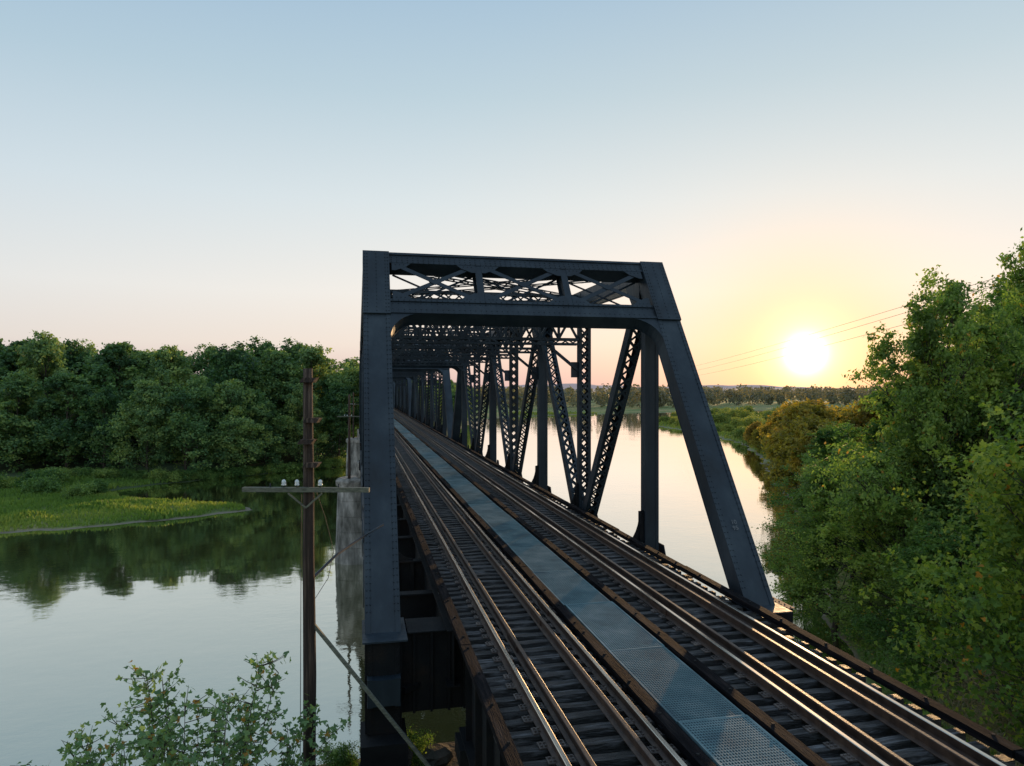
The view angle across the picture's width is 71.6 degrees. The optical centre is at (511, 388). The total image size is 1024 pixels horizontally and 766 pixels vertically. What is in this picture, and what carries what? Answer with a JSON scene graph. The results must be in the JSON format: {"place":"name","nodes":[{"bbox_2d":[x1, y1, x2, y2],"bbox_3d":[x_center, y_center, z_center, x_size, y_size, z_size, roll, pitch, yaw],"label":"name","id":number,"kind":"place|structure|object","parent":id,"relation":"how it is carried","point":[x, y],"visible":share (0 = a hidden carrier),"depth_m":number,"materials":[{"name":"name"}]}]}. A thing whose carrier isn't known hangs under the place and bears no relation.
{"place":"outdoors","nodes":[
{"label":"outdoors","id":0,"kind":"place"},
{"bbox_2d":[0,410,857,765],"bbox_3d":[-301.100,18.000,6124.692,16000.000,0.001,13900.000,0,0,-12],"label":"water","id":1,"kind":"structure","parent":0,"point":[86,614],"depth_m":61.13,"materials":[{"name":"grey liquid"}]},
{"bbox_2d":[335,461,362,564],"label":"bridge pier","id":2,"kind":"structure","parent":1,"relation":"in","point":[348,525],"depth_m":72.64,"materials":[{"name":"concrete"}]},
{"bbox_2d":[337,394,359,478],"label":"telegraph pole","id":3,"kind":"object","parent":2,"relation":"on","point":[349,457],"visible":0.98,"depth_m":73.19,"materials":[{"name":"brown wood"}]},
{"bbox_2d":[359,352,453,460],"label":"truss span","id":4,"kind":"object","parent":2,"relation":"on","point":[430,417],"visible":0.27,"depth_m":91.78,"materials":[{"name":"black metal"}]},
{"bbox_2d":[346,429,359,475],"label":"bridge pier","id":5,"kind":"structure","parent":1,"relation":"in","point":[355,450],"depth_m":132.16,"materials":[{"name":"concrete"}]},
{"bbox_2d":[392,378,411,415],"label":"truss span","id":6,"kind":"object","parent":5,"relation":"on","point":[403,390],"visible":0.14,"depth_m":158.21,"materials":[{"name":"black metal"}]},
{"bbox_2d":[319,741,458,765],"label":"bush","id":7,"kind":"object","parent":1,"relation":"in","point":[453,762],"depth_m":16.38,"materials":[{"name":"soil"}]},
{"bbox_2d":[316,738,359,765],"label":"shrub","id":8,"kind":"object","parent":7,"relation":"on","point":[343,755],"visible":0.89,"depth_m":16.02,"materials":[{"name":"green plant"}]},
{"bbox_2d":[406,724,435,765],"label":"shrub","id":9,"kind":"object","parent":7,"relation":"on","point":[419,743],"visible":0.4,"depth_m":16.16,"materials":[{"name":"green plant"}]},
{"bbox_2d":[422,743,452,765],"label":"rock","id":10,"kind":"object","parent":7,"relation":"on","point":[439,754],"visible":0.82,"depth_m":15.89,"materials":[{"name":"stone"}]},
{"bbox_2d":[359,250,794,765],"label":"truss span","id":11,"kind":"object","parent":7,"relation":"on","point":[414,661],"visible":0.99,"depth_m":22.95,"materials":[{"name":"black metal"}]},
{"bbox_2d":[455,646,716,765],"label":"girder span","id":12,"kind":"object","parent":7,"relation":"on","point":[476,744],"visible":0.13,"depth_m":13.65,"materials":[{"name":"black metal"}]},
{"bbox_2d":[394,427,715,765],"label":"railway track","id":13,"kind":"structure","parent":12,"relation":"on","point":[548,687],"depth_m":13.48,"materials":[{"name":"black metal"}]},
{"bbox_2d":[394,419,809,765],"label":"walkway","id":14,"kind":"structure","parent":12,"relation":"on","point":[716,727],"depth_m":13.47,"materials":[{"name":"grey metal"}]},
{"bbox_2d":[393,407,1023,765],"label":"railway track","id":15,"kind":"structure","parent":12,"relation":"on","point":[800,700],"depth_m":13.67,"materials":[{"name":"black metal"}]},
{"bbox_2d":[0,392,997,738],"bbox_3d":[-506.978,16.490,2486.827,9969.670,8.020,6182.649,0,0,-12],"label":"ground","id":16,"kind":"structure","parent":0,"point":[636,408],"depth_m":148.06,"materials":[{"name":"green plant"}]},
{"bbox_2d":[0,474,14,488],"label":"shrub","id":17,"kind":"object","parent":16,"relation":"on","point":[5,483],"visible":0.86,"depth_m":119.56,"materials":[{"name":"green plant"}]},
{"bbox_2d":[6,339,55,452],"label":"broadleaf tree","id":18,"kind":"object","parent":16,"relation":"on","point":[17,343],"visible":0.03,"depth_m":175.28,"materials":[{"name":"green plant"}]},
{"bbox_2d":[0,371,63,472],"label":"broadleaf tree","id":19,"kind":"object","parent":16,"relation":"on","point":[18,386],"visible":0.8,"depth_m":142.43,"materials":[{"name":"green plant"}]},
{"bbox_2d":[14,467,60,486],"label":"shrub","id":20,"kind":"object","parent":16,"relation":"on","point":[27,474],"visible":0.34,"depth_m":121.47,"materials":[{"name":"green plant"}]},
{"bbox_2d":[0,345,75,463],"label":"broadleaf tree","id":21,"kind":"object","parent":16,"relation":"on","point":[9,364],"visible":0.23,"depth_m":156.71,"materials":[{"name":"green plant"}]},
{"bbox_2d":[0,330,80,465],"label":"broadleaf tree","id":22,"kind":"object","parent":16,"relation":"on","point":[46,357],"visible":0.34,"depth_m":153.71,"materials":[{"name":"green plant"}]},
{"bbox_2d":[18,472,65,492],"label":"shrub","id":23,"kind":"object","parent":16,"relation":"on","point":[50,484],"visible":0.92,"depth_m":115.06,"materials":[{"name":"green plant"}]},
{"bbox_2d":[41,464,74,483],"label":"shrub","id":24,"kind":"object","parent":16,"relation":"on","point":[62,475],"visible":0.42,"depth_m":127.18,"materials":[{"name":"green plant"}]},
{"bbox_2d":[19,372,117,469],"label":"broadleaf tree","id":25,"kind":"object","parent":16,"relation":"on","point":[78,389],"visible":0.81,"depth_m":143.64,"materials":[{"name":"green plant"}]},
{"bbox_2d":[48,338,94,432],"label":"broadleaf tree","id":26,"kind":"object","parent":16,"relation":"on","point":[73,353],"visible":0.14,"depth_m":169.53,"materials":[{"name":"green plant"}]},
{"bbox_2d":[60,484,92,498],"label":"shrub","id":27,"kind":"object","parent":16,"relation":"on","point":[75,490],"visible":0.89,"depth_m":110.50,"materials":[{"name":"green plant"}]},
{"bbox_2d":[63,339,97,376],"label":"broadleaf tree","id":28,"kind":"object","parent":16,"relation":"on","point":[91,346],"visible":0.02,"depth_m":180.77,"materials":[{"name":"green plant"}]},
{"bbox_2d":[63,480,100,493],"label":"shrub","id":29,"kind":"object","parent":16,"relation":"on","point":[91,486],"visible":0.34,"depth_m":116.52,"materials":[{"name":"green plant"}]},
{"bbox_2d":[71,464,98,477],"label":"shrub","id":30,"kind":"object","parent":16,"relation":"on","point":[85,471],"visible":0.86,"depth_m":134.67,"materials":[{"name":"green plant"}]},
{"bbox_2d":[86,478,108,493],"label":"shrub","id":31,"kind":"object","parent":16,"relation":"on","point":[103,485],"visible":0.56,"depth_m":118.80,"materials":[{"name":"green plant"}]},
{"bbox_2d":[66,384,140,471],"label":"broadleaf tree","id":32,"kind":"object","parent":16,"relation":"on","point":[107,399],"visible":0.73,"depth_m":141.55,"materials":[{"name":"green plant"}]},
{"bbox_2d":[88,467,119,479],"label":"shrub","id":33,"kind":"object","parent":16,"relation":"on","point":[100,473],"visible":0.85,"depth_m":134.11,"materials":[{"name":"green plant"}]},
{"bbox_2d":[71,341,165,463],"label":"broadleaf tree","id":34,"kind":"object","parent":16,"relation":"on","point":[100,368],"visible":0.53,"depth_m":156.65,"materials":[{"name":"green plant"}]},
{"bbox_2d":[0,474,245,531],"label":"grass","id":35,"kind":"structure","parent":16,"relation":"on","point":[13,513],"depth_m":102.23,"materials":[{"name":"green plant"}]},
{"bbox_2d":[113,468,134,478],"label":"shrub","id":36,"kind":"object","parent":16,"relation":"on","point":[124,473],"visible":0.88,"depth_m":135.58,"materials":[{"name":"green plant"}]},
{"bbox_2d":[96,378,182,471],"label":"broadleaf tree","id":37,"kind":"object","parent":16,"relation":"on","point":[148,394],"visible":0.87,"depth_m":137.53,"materials":[{"name":"green plant"}]},
{"bbox_2d":[107,350,190,449],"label":"broadleaf tree","id":38,"kind":"object","parent":16,"relation":"on","point":[142,356],"visible":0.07,"depth_m":167.30,"materials":[{"name":"green plant"}]},
{"bbox_2d":[146,466,168,479],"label":"shrub","id":39,"kind":"object","parent":16,"relation":"on","point":[157,473],"visible":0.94,"depth_m":134.94,"materials":[{"name":"green plant"}]},
{"bbox_2d":[132,345,197,462],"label":"broadleaf tree","id":40,"kind":"object","parent":16,"relation":"on","point":[168,362],"visible":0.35,"depth_m":160.06,"materials":[{"name":"green plant"}]},
{"bbox_2d":[164,469,187,481],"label":"shrub","id":41,"kind":"object","parent":16,"relation":"on","point":[175,477],"visible":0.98,"depth_m":135.56,"materials":[{"name":"green plant"}]},
{"bbox_2d":[10,650,350,765],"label":"maple sapling","id":42,"kind":"object","parent":16,"relation":"on","point":[161,740],"visible":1,"depth_m":12.10,"materials":[{"name":"green plant"}]},
{"bbox_2d":[170,468,196,480],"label":"shrub","id":43,"kind":"object","parent":16,"relation":"on","point":[186,472],"visible":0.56,"depth_m":137.75,"materials":[{"name":"green plant"}]},
{"bbox_2d":[148,373,220,471],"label":"broadleaf tree","id":44,"kind":"object","parent":16,"relation":"on","point":[188,426],"visible":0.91,"depth_m":140.07,"materials":[{"name":"green plant"}]},
{"bbox_2d":[165,355,207,455],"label":"broadleaf tree","id":45,"kind":"object","parent":16,"relation":"on","point":[193,367],"visible":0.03,"depth_m":178.97,"materials":[{"name":"green plant"}]},
{"bbox_2d":[189,342,217,452],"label":"broadleaf tree","id":46,"kind":"object","parent":16,"relation":"on","point":[201,361],"visible":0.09,"depth_m":182.44,"materials":[{"name":"green plant"}]},
{"bbox_2d":[187,341,283,462],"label":"broadleaf tree","id":47,"kind":"object","parent":16,"relation":"on","point":[231,363],"visible":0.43,"depth_m":157.84,"materials":[{"name":"green plant"}]},
{"bbox_2d":[193,378,282,472],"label":"broadleaf tree","id":48,"kind":"object","parent":16,"relation":"on","point":[229,450],"visible":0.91,"depth_m":145.03,"materials":[{"name":"green plant"}]},
{"bbox_2d":[210,343,273,459],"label":"broadleaf tree","id":49,"kind":"object","parent":16,"relation":"on","point":[251,356],"visible":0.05,"depth_m":168.02,"materials":[{"name":"green plant"}]},
{"bbox_2d":[234,400,291,466],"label":"broadleaf tree","id":50,"kind":"object","parent":16,"relation":"on","point":[264,414],"visible":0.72,"depth_m":153.31,"materials":[{"name":"green plant"}]},
{"bbox_2d":[245,335,286,455],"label":"broadleaf tree","id":51,"kind":"object","parent":16,"relation":"on","point":[264,346],"visible":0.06,"depth_m":176.85,"materials":[{"name":"green plant"}]},
{"bbox_2d":[264,461,293,472],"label":"shrub","id":52,"kind":"object","parent":16,"relation":"on","point":[279,467],"visible":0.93,"depth_m":151.30,"materials":[{"name":"green plant"}]},
{"bbox_2d":[241,349,322,458],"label":"broadleaf tree","id":53,"kind":"object","parent":16,"relation":"on","point":[280,364],"visible":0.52,"depth_m":165.61,"materials":[{"name":"green plant"}]},
{"bbox_2d":[276,461,299,471],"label":"shrub","id":54,"kind":"object","parent":16,"relation":"on","point":[292,466],"visible":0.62,"depth_m":153.12,"materials":[{"name":"green plant"}]},
{"bbox_2d":[268,337,329,452],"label":"broadleaf tree","id":55,"kind":"object","parent":16,"relation":"on","point":[295,348],"visible":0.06,"depth_m":183.52,"materials":[{"name":"green plant"}]},
{"bbox_2d":[280,383,329,463],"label":"broadleaf tree","id":56,"kind":"object","parent":16,"relation":"on","point":[295,414],"visible":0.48,"depth_m":158.96,"materials":[{"name":"green plant"}]},
{"bbox_2d":[272,341,351,453],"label":"broadleaf tree","id":57,"kind":"object","parent":16,"relation":"on","point":[315,359],"visible":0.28,"depth_m":173.94,"materials":[{"name":"green plant"}]},
{"bbox_2d":[299,381,358,457],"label":"broadleaf tree","id":58,"kind":"object","parent":16,"relation":"on","point":[338,393],"visible":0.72,"depth_m":164.88,"materials":[{"name":"green plant"}]},
{"bbox_2d":[319,359,344,451],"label":"broadleaf tree","id":59,"kind":"object","parent":16,"relation":"on","point":[335,368],"visible":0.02,"depth_m":188.32,"materials":[{"name":"green plant"}]},
{"bbox_2d":[242,368,430,765],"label":"telegraph pole","id":60,"kind":"object","parent":16,"relation":"on","point":[308,489],"visible":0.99,"depth_m":13.40,"materials":[{"name":"brown wood"}]},
{"bbox_2d":[314,361,358,459],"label":"broadleaf tree","id":61,"kind":"object","parent":16,"relation":"on","point":[350,377],"visible":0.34,"depth_m":171.28,"materials":[{"name":"green plant"}]},
{"bbox_2d":[331,455,346,466],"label":"shrub","id":62,"kind":"object","parent":16,"relation":"on","point":[339,463],"visible":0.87,"depth_m":162.71,"materials":[{"name":"green plant"}]},
{"bbox_2d":[337,356,359,395],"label":"broadleaf tree","id":63,"kind":"object","parent":16,"relation":"on","point":[354,363],"visible":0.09,"depth_m":206.35,"materials":[{"name":"green plant"}]},
{"bbox_2d":[508,411,765,456],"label":"meadow grass","id":64,"kind":"structure","parent":16,"relation":"on","point":[722,433],"depth_m":322.66,"materials":[{"name":"green plant"}]},
{"bbox_2d":[471,383,889,409],"bbox_3d":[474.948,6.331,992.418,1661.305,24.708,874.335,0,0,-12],"label":"distant wood","id":65,"kind":"object","parent":16,"relation":"on","point":[844,395],"visible":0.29,"depth_m":728.84,"materials":[{"name":"green plant"}]},
{"bbox_2d":[713,413,730,422],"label":"shrub","id":66,"kind":"object","parent":16,"relation":"on","point":[721,418],"visible":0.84,"depth_m":333.07,"materials":[{"name":"green plant"}]},
{"bbox_2d":[719,424,734,432],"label":"shrub","id":67,"kind":"object","parent":16,"relation":"on","point":[725,428],"visible":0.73,"depth_m":277.26,"materials":[{"name":"green plant"}]},
{"bbox_2d":[724,416,749,428],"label":"shrub","id":68,"kind":"object","parent":16,"relation":"on","point":[735,422],"visible":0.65,"depth_m":284.61,"materials":[{"name":"green plant"}]},
{"bbox_2d":[732,425,745,439],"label":"shrub","id":69,"kind":"object","parent":16,"relation":"on","point":[739,432],"visible":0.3,"depth_m":243.92,"materials":[{"name":"green plant"}]},
{"bbox_2d":[726,407,753,420],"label":"shrub","id":70,"kind":"object","parent":16,"relation":"on","point":[737,412],"visible":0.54,"depth_m":336.29,"materials":[{"name":"green plant"}]},
{"bbox_2d":[742,421,762,444],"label":"golden tree","id":71,"kind":"object","parent":16,"relation":"on","point":[749,429],"visible":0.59,"depth_m":215.59,"materials":[{"name":"green plant"}]},
{"bbox_2d":[749,424,764,450],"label":"golden tree","id":72,"kind":"object","parent":16,"relation":"on","point":[755,440],"visible":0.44,"depth_m":196.58,"materials":[{"name":"green plant"}]},
{"bbox_2d":[757,408,783,455],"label":"golden tree","id":73,"kind":"object","parent":16,"relation":"on","point":[766,428],"visible":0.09,"depth_m":167.09,"materials":[{"name":"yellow plant"}]},
{"bbox_2d":[770,401,798,458],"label":"golden tree","id":74,"kind":"object","parent":16,"relation":"on","point":[775,418],"visible":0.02,"depth_m":147.99,"materials":[{"name":"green plant"}]},
{"bbox_2d":[755,399,841,489],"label":"golden tree","id":75,"kind":"object","parent":16,"relation":"on","point":[809,410],"visible":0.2,"depth_m":112.41,"materials":[{"name":"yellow plant"}]},
{"bbox_2d":[770,397,837,433],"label":"golden tree","id":76,"kind":"object","parent":16,"relation":"on","point":[822,406],"visible":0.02,"depth_m":124.94,"materials":[{"name":"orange plant"}]},
{"bbox_2d":[761,415,848,508],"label":"golden tree","id":77,"kind":"object","parent":16,"relation":"on","point":[781,450],"visible":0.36,"depth_m":103.74,"materials":[{"name":"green plant"}]},
{"bbox_2d":[784,428,825,510],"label":"golden tree","id":78,"kind":"object","parent":16,"relation":"on","point":[794,459],"visible":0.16,"depth_m":94.93,"materials":[{"name":"green plant"}]},
{"bbox_2d":[767,445,870,582],"bbox_3d":[30.829,11.129,61.261,15.248,12.893,12.493,0,0,5],"label":"riverbank tree","id":79,"kind":"object","parent":16,"relation":"on","point":[807,459],"visible":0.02,"depth_m":62.70,"materials":[{"name":"green plant"}]},
{"bbox_2d":[761,420,877,544],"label":"riverbank tree","id":80,"kind":"object","parent":16,"relation":"on","point":[820,436],"visible":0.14,"depth_m":72.06,"materials":[{"name":"green plant"}]},
{"bbox_2d":[751,459,892,651],"bbox_3d":[22.890,11.912,52.218,12.256,13.480,12.654,0,0,20],"label":"riverbank tree","id":81,"kind":"object","parent":16,"relation":"on","point":[816,517],"visible":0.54,"depth_m":51.47,"materials":[{"name":"green plant"}]},
{"bbox_2d":[833,405,851,425],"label":"golden tree","id":82,"kind":"object","parent":16,"relation":"on","point":[838,417],"visible":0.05,"depth_m":137.50,"materials":[{"name":"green plant"}]},
{"bbox_2d":[837,403,870,425],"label":"golden tree","id":83,"kind":"object","parent":16,"relation":"on","point":[849,414],"depth_m":119.54,"materials":[{"name":"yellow plant"}]},
{"bbox_2d":[838,399,892,455],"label":"golden tree","id":84,"kind":"object","parent":16,"relation":"on","point":[857,421],"visible":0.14,"depth_m":107.20,"materials":[{"name":"green plant"}]},
{"bbox_2d":[778,438,981,649],"bbox_3d":[24.004,9.949,44.650,11.165,13.928,14.984,0,0,-30],"label":"riverbank tree","id":85,"kind":"object","parent":16,"relation":"on","point":[902,514],"visible":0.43,"depth_m":43.71,"materials":[{"name":"green plant"}]},
{"bbox_2d":[825,367,962,575],"bbox_3d":[29.858,7.026,50.523,14.532,17.698,14.291,0,0,-21],"label":"riverbank tree","id":86,"kind":"object","parent":16,"relation":"on","point":[869,434],"visible":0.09,"depth_m":51.81,"materials":[{"name":"green plant"}]},
{"bbox_2d":[826,335,980,503],"bbox_3d":[34.631,4.870,55.188,13.718,19.820,18.410,0,0,-40],"label":"riverbank tree","id":87,"kind":"object","parent":16,"relation":"on","point":[947,377],"visible":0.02,"depth_m":53.84,"materials":[{"name":"green plant"}]},
{"bbox_2d":[808,264,1023,614],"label":"riverbank tree","id":88,"kind":"object","parent":16,"relation":"on","point":[923,386],"visible":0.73,"depth_m":41.76,"materials":[{"name":"green plant"}]},
{"bbox_2d":[818,514,1023,718],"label":"riverbank tree","id":89,"kind":"object","parent":16,"relation":"on","point":[952,545],"visible":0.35,"depth_m":36.61,"materials":[{"name":"green plant"}]},
{"bbox_2d":[841,597,1006,736],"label":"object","id":90,"kind":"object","parent":16,"relation":"on","point":[883,669],"depth_m":44.81,"materials":[{"name":"green plant"}]},
{"bbox_2d":[852,378,1023,765],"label":"maple tree","id":91,"kind":"object","parent":16,"relation":"on","point":[1007,531],"visible":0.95,"depth_m":22.70,"materials":[{"name":"green plant"}]},
{"bbox_2d":[869,329,1023,545],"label":"riverbank tree","id":92,"kind":"object","parent":16,"relation":"on","point":[1010,363],"visible":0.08,"depth_m":42.39,"materials":[{"name":"green plant"}]},
{"bbox_2d":[893,413,1023,744],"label":"maple tree","id":93,"kind":"object","parent":16,"relation":"on","point":[961,494],"visible":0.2,"depth_m":27.60,"materials":[{"name":"green plant"}]},
{"bbox_2d":[919,374,1023,565],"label":"riverbank tree","id":94,"kind":"object","parent":16,"relation":"on","point":[974,517],"visible":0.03,"depth_m":39.65,"materials":[{"name":"green plant"}]},
{"bbox_2d":[938,275,1009,345],"bbox_3d":[45.302,1.472,61.857,16.113,25.786,19.666,0,0,31],"label":"riverbank tree","id":95,"kind":"object","parent":16,"relation":"on","point":[996,293],"visible":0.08,"depth_m":59.90,"materials":[{"name":"green plant"}]},
{"bbox_2d":[942,694,1016,740],"bbox_3d":[21.606,15.350,31.773,4.685,2.700,4.327,0,0,-11],"label":"shrub","id":96,"kind":"object","parent":16,"relation":"on","point":[977,713],"visible":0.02,"depth_m":32.68,"materials":[{"name":"green plant"}]},
{"bbox_2d":[943,701,1023,765],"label":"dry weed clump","id":97,"kind":"object","parent":16,"relation":"on","point":[998,734],"visible":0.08,"depth_m":23.75,"materials":[{"name":"brown plant"}]},
{"bbox_2d":[948,540,1023,646],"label":"riverbank tree","id":98,"kind":"object","parent":16,"relation":"on","point":[989,598],"visible":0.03,"depth_m":32.53,"materials":[{"name":"green plant"}]},
{"bbox_2d":[953,660,1023,752],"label":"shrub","id":99,"kind":"object","parent":16,"relation":"on","point":[996,682],"visible":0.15,"depth_m":27.33,"materials":[{"name":"green plant"}]},
{"bbox_2d":[955,236,1023,497],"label":"riverbank tree","id":100,"kind":"object","parent":16,"relation":"on","point":[1017,277],"visible":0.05,"depth_m":46.96,"materials":[{"name":"green plant"}]},
{"bbox_2d":[978,228,1023,338],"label":"riverbank tree","id":101,"kind":"object","parent":16,"relation":"on","point":[1005,295],"visible":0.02,"depth_m":50.93,"materials":[{"name":"green plant"}]},
{"bbox_2d":[995,682,1023,709],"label":"maple tree","id":102,"kind":"object","parent":16,"relation":"on","point":[1018,705],"visible":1,"depth_m":18.15,"materials":[{"name":"green plant"}]},
{"bbox_2d":[0,0,1023,387],"label":"sky","id":103,"kind":"structure","parent":0,"point":[187,174],"materials":[{"name":"blue"}]},
{"bbox_2d":[480,383,871,389],"bbox_3d":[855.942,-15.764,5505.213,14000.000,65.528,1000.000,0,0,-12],"label":"hills","id":104,"kind":"structure","parent":0,"point":[573,386],"depth_m":5379.46,"materials":[{"name":"green plant"}]},
{"bbox_2d":[700,282,1005,369],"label":"overhead wire","id":105,"kind":"object","parent":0,"point":[855,327],"visible":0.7,"depth_m":128.09,"materials":[{"name":"black metal"}]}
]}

